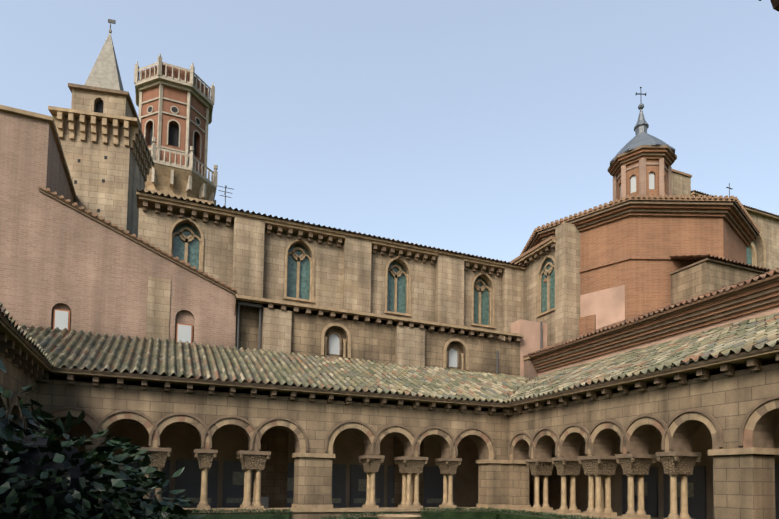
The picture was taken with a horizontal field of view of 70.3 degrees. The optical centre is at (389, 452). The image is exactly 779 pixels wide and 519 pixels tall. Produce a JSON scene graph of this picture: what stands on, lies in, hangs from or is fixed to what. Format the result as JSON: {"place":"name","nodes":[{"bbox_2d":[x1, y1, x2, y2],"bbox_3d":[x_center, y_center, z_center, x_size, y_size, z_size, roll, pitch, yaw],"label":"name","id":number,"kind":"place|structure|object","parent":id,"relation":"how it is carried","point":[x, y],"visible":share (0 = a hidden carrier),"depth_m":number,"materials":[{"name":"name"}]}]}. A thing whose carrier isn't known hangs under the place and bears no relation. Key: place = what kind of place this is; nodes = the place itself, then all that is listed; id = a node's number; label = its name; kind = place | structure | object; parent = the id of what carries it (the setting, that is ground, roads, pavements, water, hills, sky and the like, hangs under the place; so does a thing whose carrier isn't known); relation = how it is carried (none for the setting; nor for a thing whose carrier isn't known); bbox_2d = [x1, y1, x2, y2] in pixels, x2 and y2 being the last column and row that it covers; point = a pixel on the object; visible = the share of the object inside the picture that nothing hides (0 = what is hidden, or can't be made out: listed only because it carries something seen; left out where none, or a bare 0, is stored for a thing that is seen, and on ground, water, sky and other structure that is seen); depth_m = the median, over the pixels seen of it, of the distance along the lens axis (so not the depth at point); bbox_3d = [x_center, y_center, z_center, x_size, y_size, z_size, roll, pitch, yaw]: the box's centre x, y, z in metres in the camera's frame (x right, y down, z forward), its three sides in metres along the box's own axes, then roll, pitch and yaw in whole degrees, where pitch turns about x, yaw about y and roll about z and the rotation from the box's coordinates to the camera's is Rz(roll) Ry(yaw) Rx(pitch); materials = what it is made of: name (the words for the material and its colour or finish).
{"place":"outdoors","nodes":[
{"label":"outdoors","id":0,"kind":"place"},
{"bbox_2d":[0,320,54,435],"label":"cloister arcade","id":1,"kind":"object","parent":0,"point":[24,364],"visible":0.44,"depth_m":12.72},
{"bbox_2d":[0,105,76,329],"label":"brick block","id":2,"kind":"structure","parent":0,"point":[32,157],"depth_m":19.02,"materials":[{"name":"brick"}]},
{"bbox_2d":[36,368,509,518],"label":"cloister arcade","id":3,"kind":"object","parent":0,"point":[312,426],"visible":0.9,"depth_m":17.82},
{"bbox_2d":[21,324,529,405],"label":"tiled roof","id":4,"kind":"structure","parent":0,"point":[81,351],"depth_m":19.00,"materials":[{"name":"beige tile"}]},
{"bbox_2d":[136,192,525,340],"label":"upper church wall","id":5,"kind":"structure","parent":0,"point":[247,254],"depth_m":25.43,"materials":[{"name":"beige stone"}]},
{"bbox_2d":[136,188,525,266],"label":"roof","id":6,"kind":"structure","parent":5,"relation":"on","point":[297,221],"depth_m":25.23,"materials":[{"name":"brown tile"}]},
{"bbox_2d":[217,185,233,205],"bbox_3d":[-7.242,-11.131,24.369,0.541,1.300,0.616,0,-3,19],"label":"tv antenna","id":7,"kind":"object","parent":6,"relation":"on","point":[225,187],"visible":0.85,"depth_m":24.36,"materials":[{"name":"grey metal"}]},
{"bbox_2d":[0,0,778,261],"label":"sky","id":8,"kind":"structure","parent":0,"point":[471,127],"materials":[{"name":"blue"}]},
{"bbox_2d":[496,349,778,518],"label":"cloister arcade","id":9,"kind":"object","parent":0,"point":[733,407],"visible":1,"depth_m":14.40},
{"bbox_2d":[504,312,778,404],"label":"tiled roof","id":10,"kind":"structure","parent":9,"relation":"on","point":[743,338],"depth_m":15.94,"materials":[{"name":"beige tile"}]},
{"bbox_2d":[672,169,778,269],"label":"transept wall","id":11,"kind":"structure","parent":0,"point":[762,248],"depth_m":41.14,"materials":[{"name":"beige stone"}]},
{"bbox_2d":[691,190,778,216],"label":"roof","id":12,"kind":"structure","parent":11,"relation":"on","point":[742,204],"depth_m":40.33,"materials":[{"name":"brown tile"}]},
{"label":"garden ground","id":13,"kind":"structure","parent":0,"visible":0},
{"bbox_2d":[0,435,111,518],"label":"bush laurel branches","id":14,"kind":"object","parent":13,"relation":"on","point":[28,470],"visible":0.48,"depth_m":3.18,"materials":[{"name":"green plant"}]},
{"bbox_2d":[48,19,153,236],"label":"tower","id":15,"kind":"structure","parent":13,"relation":"on","point":[108,158],"depth_m":25.25,"materials":[{"name":"stone"}]},
{"bbox_2d":[0,359,205,518],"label":"laurel bush","id":16,"kind":"object","parent":13,"relation":"on","point":[123,506],"visible":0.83,"depth_m":3.15,"materials":[{"name":"green plant"}]},
{"bbox_2d":[39,185,236,392],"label":"brick wall","id":17,"kind":"structure","parent":13,"relation":"on","point":[101,276],"depth_m":20.06,"materials":[{"name":"brick"}]},
{"bbox_2d":[134,53,217,205],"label":"bell tower","id":18,"kind":"structure","parent":13,"relation":"on","point":[174,104],"depth_m":47.66,"materials":[{"name":"brick"}]},
{"bbox_2d":[140,508,292,518],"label":"hedge","id":19,"kind":"object","parent":13,"relation":"on","point":[221,515],"visible":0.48,"depth_m":15.83,"materials":[{"name":"green plant"}]},
{"bbox_2d":[321,516,358,518],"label":"hedge","id":20,"kind":"object","parent":13,"relation":"on","point":[341,517],"visible":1,"depth_m":16.10,"materials":[{"name":"green plant"}]},
{"bbox_2d":[340,511,404,518],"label":"hedge","id":21,"kind":"object","parent":13,"relation":"on","point":[362,514],"visible":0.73,"depth_m":17.36,"materials":[{"name":"green plant"}]},
{"bbox_2d":[234,294,546,507],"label":"wall","id":22,"kind":"structure","parent":13,"relation":"on","point":[283,330],"depth_m":23.67,"materials":[{"name":"beige stone"}]},
{"bbox_2d":[236,302,541,373],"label":"downpipes","id":23,"kind":"object","parent":22,"relation":"attached to","point":[238,318],"visible":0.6,"depth_m":21.94,"materials":[{"name":"grey"}]},
{"bbox_2d":[377,514,421,518],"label":"fountain basin","id":24,"kind":"object","parent":13,"relation":"on","point":[394,516],"visible":1,"depth_m":16.01,"materials":[{"name":"stone"}]},
{"bbox_2d":[52,419,778,518],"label":"arcade interior wall","id":25,"kind":"structure","parent":13,"relation":"on","point":[226,472],"depth_m":21.18,"materials":[{"name":"brown stone"}]},
{"bbox_2d":[0,302,55,368],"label":"roof tiles","id":26,"kind":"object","parent":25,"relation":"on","point":[28,340],"depth_m":11.69,"materials":[{"name":"beige tile"}]},
{"bbox_2d":[417,507,500,518],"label":"hedge","id":27,"kind":"object","parent":13,"relation":"on","point":[486,514],"visible":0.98,"depth_m":18.51,"materials":[{"name":"green plant"}]},
{"bbox_2d":[510,222,580,346],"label":"transept wall","id":28,"kind":"structure","parent":13,"relation":"on","point":[553,302],"depth_m":26.66,"materials":[{"name":"stone"}]},
{"bbox_2d":[495,508,610,518],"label":"hedge","id":29,"kind":"object","parent":13,"relation":"on","point":[522,514],"visible":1,"depth_m":17.64,"materials":[{"name":"green plant"}]},
{"bbox_2d":[520,194,759,335],"bbox_3d":[12.854,-5.169,29.675,11.285,17.200,11.281,4,-4,-45],"label":"octagonal chapel","id":30,"kind":"object","parent":13,"relation":"on","point":[628,264],"visible":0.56,"depth_m":24.89,"materials":[{"name":"orange brick"}]},
{"bbox_2d":[608,87,676,203],"bbox_3d":[13.814,-15.857,30.296,3.468,8.640,3.468,2,-3,-22],"label":"lantern cupola","id":31,"kind":"object","parent":30,"relation":"on","point":[642,161],"visible":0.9,"depth_m":29.28,"materials":[{"name":"orange brick"}]},
{"bbox_2d":[531,277,778,405],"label":"cornice","id":32,"kind":"structure","parent":13,"relation":"on","point":[755,300],"depth_m":19.34,"materials":[{"name":"brown brick"}]},
{"bbox_2d":[523,268,778,357],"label":"roof edge","id":33,"kind":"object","parent":32,"relation":"on","point":[771,274],"depth_m":19.84,"materials":[{"name":"brown tile"}]},
{"bbox_2d":[669,258,765,304],"bbox_3d":[16.974,-2.282,26.162,9.650,11.200,3.400,2,-3,-22],"label":"chapel annex","id":34,"kind":"object","parent":13,"relation":"on","point":[706,275],"visible":0.15,"depth_m":23.69,"materials":[{"name":"stone"}]},
{"bbox_2d":[670,254,772,271],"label":"roof","id":35,"kind":"structure","parent":34,"relation":"on","point":[695,258],"depth_m":23.86,"materials":[{"name":"brown tile"}]},
{"bbox_2d":[759,0,778,11],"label":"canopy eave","id":36,"kind":"object","parent":13,"relation":"on","point":[775,4],"visible":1,"depth_m":3.24,"materials":[{"name":"brown wood"}]}
]}

